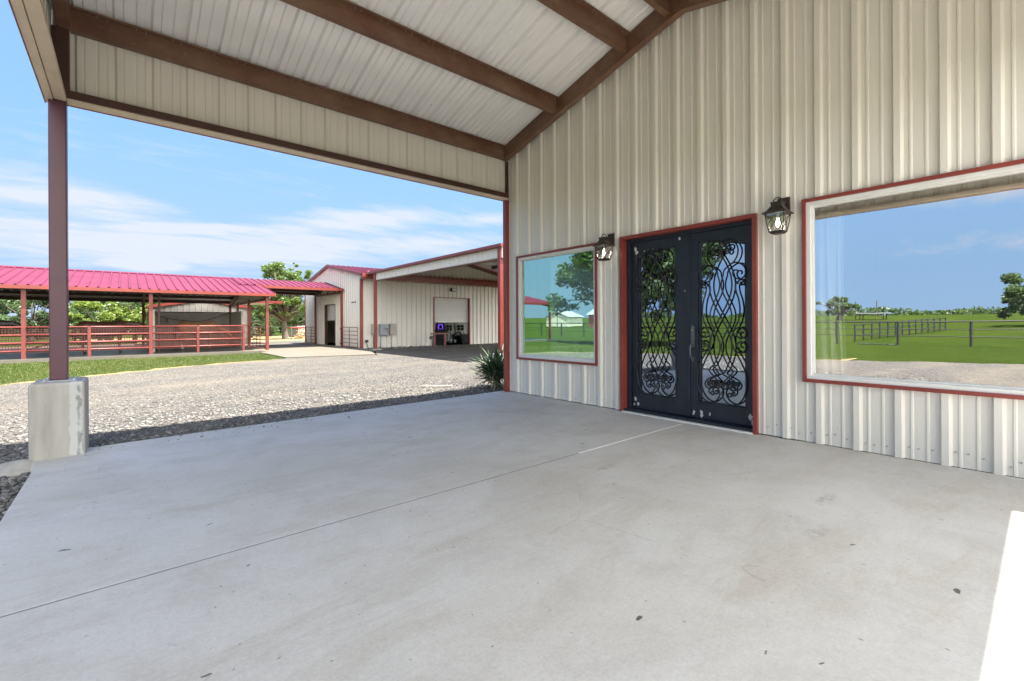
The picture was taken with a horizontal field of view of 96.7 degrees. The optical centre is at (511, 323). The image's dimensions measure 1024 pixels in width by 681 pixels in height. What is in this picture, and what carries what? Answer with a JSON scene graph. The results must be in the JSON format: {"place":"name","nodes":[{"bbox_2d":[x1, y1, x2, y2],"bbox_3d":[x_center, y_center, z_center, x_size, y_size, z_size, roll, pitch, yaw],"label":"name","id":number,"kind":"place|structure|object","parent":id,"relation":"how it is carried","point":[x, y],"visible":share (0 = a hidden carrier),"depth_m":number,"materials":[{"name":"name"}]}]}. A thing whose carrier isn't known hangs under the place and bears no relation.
{"place":"outdoors","nodes":[
{"label":"outdoors","id":0,"kind":"place"},
{"bbox_2d":[0,344,145,349],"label":"corral dirt","id":1,"kind":"structure","parent":0,"point":[69,346],"depth_m":28.58,"materials":[{"name":"brown soil"}]},
{"bbox_2d":[0,353,283,384],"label":"lawn","id":2,"kind":"structure","parent":0,"point":[26,372],"depth_m":14.40,"materials":[{"name":"green plant"}]},
{"bbox_2d":[86,335,304,342],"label":"dry pasture","id":3,"kind":"structure","parent":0,"point":[272,338],"depth_m":42.35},
{"bbox_2d":[83,302,157,342],"bbox_3d":[-29.653,-0.652,35.306,6.289,4.960,3.840,0,0,-40],"label":"woodland tree","id":4,"kind":"object","parent":3,"relation":"on","point":[134,315],"visible":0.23,"depth_m":34.79,"materials":[{"name":"green plant"}]},
{"bbox_2d":[117,302,147,316],"bbox_3d":[-30.625,-0.969,39.542,5.513,5.604,5.484,0,0,4],"label":"woodland tree","id":5,"kind":"object","parent":3,"relation":"on","point":[133,304],"visible":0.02,"depth_m":37.78,"materials":[{"name":"green plant"}]},
{"bbox_2d":[251,329,259,337],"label":"shrub","id":6,"kind":"object","parent":3,"relation":"on","point":[253,331],"visible":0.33,"depth_m":45.77,"materials":[{"name":"green plant"}]},
{"bbox_2d":[251,310,263,326],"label":"woodland tree","id":7,"kind":"object","parent":3,"relation":"on","point":[259,317],"visible":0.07,"depth_m":52.72,"materials":[{"name":"green plant"}]},
{"bbox_2d":[245,305,276,329],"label":"woodland tree","id":8,"kind":"object","parent":3,"relation":"on","point":[270,318],"visible":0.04,"depth_m":46.82,"materials":[{"name":"green plant"}]},
{"bbox_2d":[257,327,274,334],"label":"shrub","id":9,"kind":"object","parent":3,"relation":"on","point":[270,330],"visible":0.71,"depth_m":47.96,"materials":[{"name":"green plant"}]},
{"bbox_2d":[251,308,292,335],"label":"woodland tree","id":10,"kind":"object","parent":3,"relation":"on","point":[272,322],"visible":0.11,"depth_m":52.12,"materials":[{"name":"green plant"}]},
{"bbox_2d":[254,326,304,337],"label":"pipe fence","id":11,"kind":"object","parent":3,"relation":"on","point":[291,329],"visible":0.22,"depth_m":43.07,"materials":[{"name":"metal"}]},
{"bbox_2d":[250,261,312,338],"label":"pecan tree","id":12,"kind":"object","parent":3,"relation":"on","point":[286,311],"visible":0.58,"depth_m":40.40,"materials":[{"name":"green plant"}]},
{"bbox_2d":[277,305,304,332],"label":"woodland tree","id":13,"kind":"object","parent":3,"relation":"on","point":[300,316],"visible":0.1,"depth_m":55.58,"materials":[{"name":"green plant"}]},
{"bbox_2d":[288,327,304,336],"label":"white shed","id":14,"kind":"structure","parent":3,"relation":"on","point":[295,330],"depth_m":47.17,"materials":[{"name":"white metal"}]},
{"bbox_2d":[294,331,304,337],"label":"log pile","id":15,"kind":"object","parent":3,"relation":"on","point":[301,336],"visible":0.27,"depth_m":44.59,"materials":[{"name":"brown wood"}]},
{"bbox_2d":[0,324,467,354],"bbox_3d":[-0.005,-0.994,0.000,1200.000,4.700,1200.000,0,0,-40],"label":"field","id":16,"kind":"structure","parent":0,"point":[277,333],"depth_m":35.85,"materials":[{"name":"green plant"}]},
{"bbox_2d":[0,300,35,334],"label":"woodland tree","id":17,"kind":"object","parent":16,"relation":"on","point":[3,331],"visible":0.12,"depth_m":33.29,"materials":[{"name":"green plant"}]},
{"bbox_2d":[0,299,82,341],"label":"woodland tree","id":18,"kind":"object","parent":16,"relation":"on","point":[10,306],"visible":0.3,"depth_m":32.16,"materials":[{"name":"green plant"}]},
{"bbox_2d":[34,301,126,339],"bbox_3d":[-33.791,-0.523,35.596,6.358,4.743,4.518,0,0,-20],"label":"woodland tree","id":19,"kind":"object","parent":16,"relation":"on","point":[93,314],"visible":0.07,"depth_m":34.94,"materials":[{"name":"green plant"}]},
{"bbox_2d":[69,301,130,343],"bbox_3d":[-29.595,0.045,31.920,4.122,3.564,3.080,0,0,-9],"label":"woodland tree","id":20,"kind":"object","parent":16,"relation":"on","point":[117,314],"visible":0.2,"depth_m":31.87,"materials":[{"name":"green plant"}]},
{"bbox_2d":[0,346,259,363],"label":"stall floor","id":21,"kind":"structure","parent":16,"relation":"on","point":[240,351],"depth_m":17.84,"materials":[{"name":"concrete"}]},
{"bbox_2d":[0,346,237,359],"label":"rubber matting","id":22,"kind":"object","parent":21,"relation":"on","point":[109,352],"visible":0.5,"depth_m":19.57,"materials":[{"name":"black rubber"}]},
{"bbox_2d":[0,326,20,353],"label":"pipe fence","id":23,"kind":"object","parent":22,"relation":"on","point":[8,343],"visible":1,"depth_m":15.81,"materials":[{"name":"metal"}]},
{"bbox_2d":[72,320,148,353],"bbox_3d":[-16.881,0.552,19.246,2.538,1.402,0.626,0,0,-40],"label":"horse","id":24,"kind":"object","parent":22,"relation":"on","point":[115,323],"visible":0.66,"depth_m":18.96},
{"bbox_2d":[153,324,244,351],"bbox_3d":[-13.241,0.634,19.384,3.244,1.200,0.092,0,0,-40],"label":"pipe fence","id":25,"kind":"object","parent":22,"relation":"on","point":[197,332],"visible":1,"depth_m":19.30,"materials":[{"name":"metal"}]},
{"bbox_2d":[245,325,250,346],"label":"pipe gate","id":26,"kind":"structure","parent":25,"relation":"attached to","point":[250,335],"depth_m":23.31,"materials":[{"name":"metal"}]},
{"bbox_2d":[173,321,231,349],"bbox_3d":[-14.889,0.571,21.991,2.448,1.344,0.614,0,0,-40],"label":"horse","id":27,"kind":"object","parent":22,"relation":"on","point":[191,323],"visible":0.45,"depth_m":21.66},
{"bbox_2d":[0,265,275,358],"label":"stall shed","id":28,"kind":"structure","parent":21,"relation":"on","point":[23,284],"depth_m":20.46,"materials":[{"name":"metal"}]},
{"bbox_2d":[27,332,48,349],"bbox_3d":[-20.375,0.555,19.754,0.050,0.893,9.500,0,0,-40],"label":"stall divider","id":29,"kind":"object","parent":28,"relation":"attached to","point":[36,340],"visible":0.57,"depth_m":18.24,"materials":[{"name":"brown metal"}]},
{"bbox_2d":[1,328,145,336],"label":"pipe fence","id":30,"kind":"object","parent":28,"relation":"attached to","point":[40,336],"depth_m":22.84,"materials":[{"name":"red metal"}]},
{"bbox_2d":[26,326,148,355],"bbox_3d":[-15.856,0.677,17.159,3.418,1.140,0.092,0,0,-40],"label":"pipe fence","id":31,"kind":"object","parent":28,"relation":"attached to","point":[89,349],"visible":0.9,"depth_m":17.19,"materials":[{"name":"metal"}]},
{"bbox_2d":[252,325,265,348],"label":"pipe gate","id":32,"kind":"structure","parent":28,"relation":"attached to","point":[256,334],"depth_m":22.31,"materials":[{"name":"metal"}]},
{"bbox_2d":[147,309,242,351],"bbox_3d":[-15.660,0.319,22.637,3.760,1.875,5.180,0,0,-40],"label":"wash stall","id":33,"kind":"object","parent":21,"relation":"on","point":[233,318],"visible":0.41,"depth_m":24.43,"materials":[{"name":"metal"}]},
{"bbox_2d":[155,313,228,321],"bbox_3d":[-17.046,-0.313,24.286,0.418,0.532,3.474,0,0,45],"label":"water hose","id":34,"kind":"object","parent":33,"relation":"attached to","point":[192,321],"visible":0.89,"depth_m":24.51,"materials":[{"name":"black rubber"}]},
{"bbox_2d":[7,301,304,334],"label":"treeline","id":35,"kind":"object","parent":16,"relation":"on","point":[137,303],"depth_m":60.40,"materials":[{"name":"green plant"}]},
{"bbox_2d":[145,303,253,343],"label":"cream outbuilding","id":36,"kind":"structure","parent":16,"relation":"on","point":[182,307],"depth_m":28.41,"materials":[{"name":"beige metal"}]},
{"bbox_2d":[244,301,282,309],"bbox_3d":[-17.327,-1.171,31.440,1.760,0.629,4.060,0,0,-40],"label":"side awning","id":37,"kind":"object","parent":36,"relation":"attached to","point":[270,302],"visible":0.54,"depth_m":30.32,"materials":[{"name":"metal"}]},
{"bbox_2d":[0,343,503,515],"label":"gravel drive","id":38,"kind":"structure","parent":16,"relation":"on","point":[459,354],"depth_m":9.76,"materials":[{"name":"beige gravel"}]},
{"bbox_2d":[0,472,30,520],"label":"gravel stones","id":39,"kind":"object","parent":38,"relation":"on","point":[6,495],"visible":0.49,"depth_m":3.60,"materials":[{"name":"grey gravel"}]},
{"bbox_2d":[0,459,37,476],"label":"spilled concrete","id":40,"kind":"object","parent":38,"relation":"on","point":[14,468],"visible":0.7,"depth_m":4.00,"materials":[{"name":"grey concrete"}]},
{"bbox_2d":[28,377,88,460],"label":"concrete pier","id":41,"kind":"structure","parent":38,"relation":"on","point":[58,418],"depth_m":4.24,"materials":[{"name":"beige concrete"}]},
{"bbox_2d":[4,359,272,384],"bbox_3d":[-9.497,1.346,7.853,13.700,0.001,15.720,0,0,-40],"label":"bare soil edge","id":42,"kind":"object","parent":38,"relation":"on","point":[136,371],"visible":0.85,"depth_m":12.75,"materials":[{"name":"beige soil"}]},
{"bbox_2d":[0,357,481,433],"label":"gravel stones","id":43,"kind":"object","parent":38,"relation":"on","point":[185,376],"visible":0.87,"depth_m":10.81,"materials":[{"name":"beige gravel"}]},
{"bbox_2d":[0,368,503,463],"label":"gravel stones","id":44,"kind":"object","parent":38,"relation":"on","point":[95,438],"visible":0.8,"depth_m":6.78,"materials":[{"name":"beige gravel"}]},
{"bbox_2d":[367,345,441,348],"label":"border rocks","id":45,"kind":"object","parent":38,"relation":"on","point":[405,347],"visible":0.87,"depth_m":24.62,"materials":[{"name":"stone"}]},
{"bbox_2d":[431,333,447,345],"bbox_3d":[-4.116,1.022,25.910,1.100,0.950,0.110,0,0,-40],"label":"hitching rail","id":46,"kind":"object","parent":38,"relation":"on","point":[439,333],"visible":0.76,"depth_m":25.86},
{"bbox_2d":[468,342,503,391],"bbox_3d":[-0.305,0.901,9.132,1.330,1.260,1.343,0,0,-40],"label":"yucca plant","id":47,"kind":"object","parent":38,"relation":"on","point":[492,369],"visible":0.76,"depth_m":8.96,"materials":[{"name":"green plant"}]},
{"bbox_2d":[503,0,1023,478],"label":"metal house","id":48,"kind":"structure","parent":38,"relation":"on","point":[871,300],"depth_m":4.68,"materials":[{"name":"metal"}]},
{"bbox_2d":[516,243,597,365],"bbox_3d":[0.694,-0.274,7.332,0.118,1.794,1.788,0,0,-40],"label":"window","id":49,"kind":"structure","parent":48,"relation":"in","point":[557,298],"depth_m":7.29,"materials":[{"name":"clear glass"}]},
{"bbox_2d":[593,233,615,260],"bbox_3d":[1.306,-1.068,6.348,0.299,0.396,0.227,0,0,-40],"label":"wall lantern","id":50,"kind":"object","parent":48,"relation":"attached to","point":[601,244],"depth_m":6.31,"materials":[{"name":"metal"}]},
{"bbox_2d":[632,235,687,415],"bbox_3d":[1.948,0.026,6.006,0.073,2.280,0.832,0,0,-40],"label":"door leaf","id":51,"kind":"structure","parent":48,"relation":"in","point":[659,266],"depth_m":6.00,"materials":[{"name":"black metal"}]},
{"bbox_2d":[689,224,752,426],"bbox_3d":[2.455,0.024,5.359,0.140,2.281,0.786,0,0,-40],"label":"door leaf","id":52,"kind":"structure","parent":48,"relation":"in","point":[720,348],"depth_m":5.38,"materials":[{"name":"black metal"}]},
{"bbox_2d":[762,197,793,234],"bbox_3d":[2.738,-1.110,4.665,0.299,0.396,0.227,0,0,-40],"label":"wall lantern","id":53,"kind":"object","parent":48,"relation":"attached to","point":[778,208],"depth_m":4.63,"materials":[{"name":"metal"}]},
{"bbox_2d":[802,159,1023,399],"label":"window","id":54,"kind":"structure","parent":48,"relation":"in","point":[917,284],"depth_m":3.97,"materials":[{"name":"clear glass"}]},
{"bbox_2d":[245,343,375,357],"bbox_3d":[-11.254,1.374,24.162,4.800,0.100,15.000,0,0,-40],"label":"concrete pad","id":55,"kind":"object","parent":16,"relation":"on","point":[293,350],"visible":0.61,"depth_m":21.90,"materials":[{"name":"beige concrete"}]},
{"bbox_2d":[231,277,343,345],"bbox_3d":[-13.088,-0.573,25.998,5.160,3.813,5.020,0,0,-40],"label":"passage canopy","id":56,"kind":"object","parent":55,"relation":"on","point":[293,287],"visible":0.84,"depth_m":25.78,"materials":[{"name":"red metal"}]},
{"bbox_2d":[306,327,315,342],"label":"pipe gate","id":57,"kind":"structure","parent":56,"relation":"attached to","point":[312,336],"depth_m":29.41,"materials":[{"name":"grey metal"}]},
{"bbox_2d":[0,391,683,616],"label":"porch slab","id":58,"kind":"structure","parent":16,"relation":"on","point":[94,518],"depth_m":3.63,"materials":[{"name":"concrete"}]},
{"bbox_2d":[85,394,482,455],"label":"gravel stones","id":59,"kind":"object","parent":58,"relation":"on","point":[277,426],"visible":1,"depth_m":5.43,"materials":[{"name":"grey gravel"}]},
{"bbox_2d":[305,264,503,348],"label":"metal barn","id":60,"kind":"structure","parent":16,"relation":"on","point":[415,313],"depth_m":26.57,"materials":[{"name":"white metal"}]},
{"bbox_2d":[324,304,335,345],"bbox_3d":[-10.958,0.097,27.610,0.190,2.470,1.900,0,0,-40],"label":"rollup door","id":61,"kind":"structure","parent":60,"relation":"in","point":[330,310],"depth_m":28.16,"materials":[{"name":"white metal"}]},
{"bbox_2d":[340,327,357,347],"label":"pipe gate","id":62,"kind":"structure","parent":60,"relation":"attached to","point":[349,336],"depth_m":24.77,"materials":[{"name":"grey metal"}]},
{"bbox_2d":[371,324,373,334],"bbox_3d":[-7.383,0.324,24.266,0.240,0.560,0.205,0,0,-40],"label":"electrical box","id":63,"kind":"object","parent":60,"relation":"attached to","point":[372,329],"visible":0.52,"depth_m":24.16,"materials":[{"name":"beige metal"}]},
{"bbox_2d":[379,324,387,335],"bbox_3d":[-6.927,0.351,24.588,0.430,0.620,0.306,0,0,-40],"label":"electrical box","id":64,"kind":"object","parent":60,"relation":"attached to","point":[383,329],"visible":1,"depth_m":24.52,"materials":[{"name":"grey metal"}]},
{"bbox_2d":[389,324,395,334],"bbox_3d":[-6.549,0.330,24.976,0.350,0.620,0.205,0,0,-40],"label":"electrical box","id":65,"kind":"object","parent":60,"relation":"attached to","point":[392,329],"visible":1,"depth_m":24.88,"materials":[{"name":"beige metal"}]},
{"bbox_2d":[364,243,503,352],"bbox_3d":[0.842,-1.324,23.731,13.167,5.132,11.750,0,0,-40],"label":"workshop canopy","id":66,"kind":"object","parent":60,"relation":"attached to","point":[465,266],"visible":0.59,"depth_m":21.41,"materials":[{"name":"metal"}]},
{"bbox_2d":[435,329,446,345],"bbox_3d":[-4.850,0.981,28.168,1.410,1.200,0.800,0,0,-40],"label":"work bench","id":67,"kind":"object","parent":60,"relation":"in","point":[439,339],"visible":0.21,"depth_m":28.03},
{"bbox_2d":[437,323,443,328],"bbox_3d":[-5.087,0.262,32.293,0.530,0.508,0.054,0,0,-40],"label":"wall screen","id":68,"kind":"object","parent":67,"relation":"on","point":[440,325],"depth_m":32.27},
{"bbox_2d":[445,324,452,331],"bbox_3d":[-4.797,0.361,34.669,0.620,0.540,0.070,0,0,-40],"label":"window","id":69,"kind":"structure","parent":60,"relation":"in","point":[449,327],"depth_m":34.68,"materials":[{"name":"white glass"}]},
{"bbox_2d":[433,297,469,343],"bbox_3d":[-3.661,0.005,27.667,2.620,3.120,0.190,0,0,-40],"label":"rollup door","id":70,"kind":"structure","parent":60,"relation":"in","point":[445,309],"depth_m":27.73,"materials":[{"name":"white metal"}]},
{"bbox_2d":[453,332,462,343],"bbox_3d":[-3.553,1.063,30.000,0.648,1.015,0.490,0,0,-40],"label":"pressure washer","id":71,"kind":"object","parent":60,"relation":"on","point":[459,339],"visible":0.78,"depth_m":29.93,"materials":[{"name":"black plastic"}]},
{"bbox_2d":[451,334,467,342],"bbox_3d":[-3.374,1.168,31.983,1.560,0.810,0.960,0,0,-40],"label":"storage chest","id":72,"kind":"object","parent":60,"relation":"on","point":[464,338],"visible":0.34,"depth_m":31.49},
{"bbox_2d":[456,324,463,330],"bbox_3d":[-4.024,0.357,35.326,0.750,0.540,0.070,0,0,-40],"label":"window","id":73,"kind":"structure","parent":60,"relation":"in","point":[459,327],"depth_m":35.30,"materials":[{"name":"white glass"}]},
{"bbox_2d":[0,423,1023,680],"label":"porch slab","id":74,"kind":"structure","parent":16,"relation":"on","point":[684,551],"depth_m":2.11,"materials":[{"name":"concrete"}]},
{"bbox_2d":[0,424,680,617],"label":"slab joint","id":75,"kind":"object","parent":74,"relation":"attached to","point":[312,528],"visible":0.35,"depth_m":2.64,"materials":[{"name":"grey concrete"}]},
{"bbox_2d":[8,0,726,381],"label":"porch canopy","id":76,"kind":"object","parent":74,"relation":"on","point":[468,96],"visible":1,"depth_m":5.52,"materials":[{"name":"metal"}]},
{"bbox_2d":[0,0,502,318],"label":"sky","id":77,"kind":"structure","parent":0,"point":[143,197],"materials":[{"name":"blue"}]},
{"bbox_2d":[251,340,333,343],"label":"dirt yard","id":78,"kind":"structure","parent":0,"point":[274,342],"depth_m":33.12,"materials":[{"name":"beige soil"}]}
]}

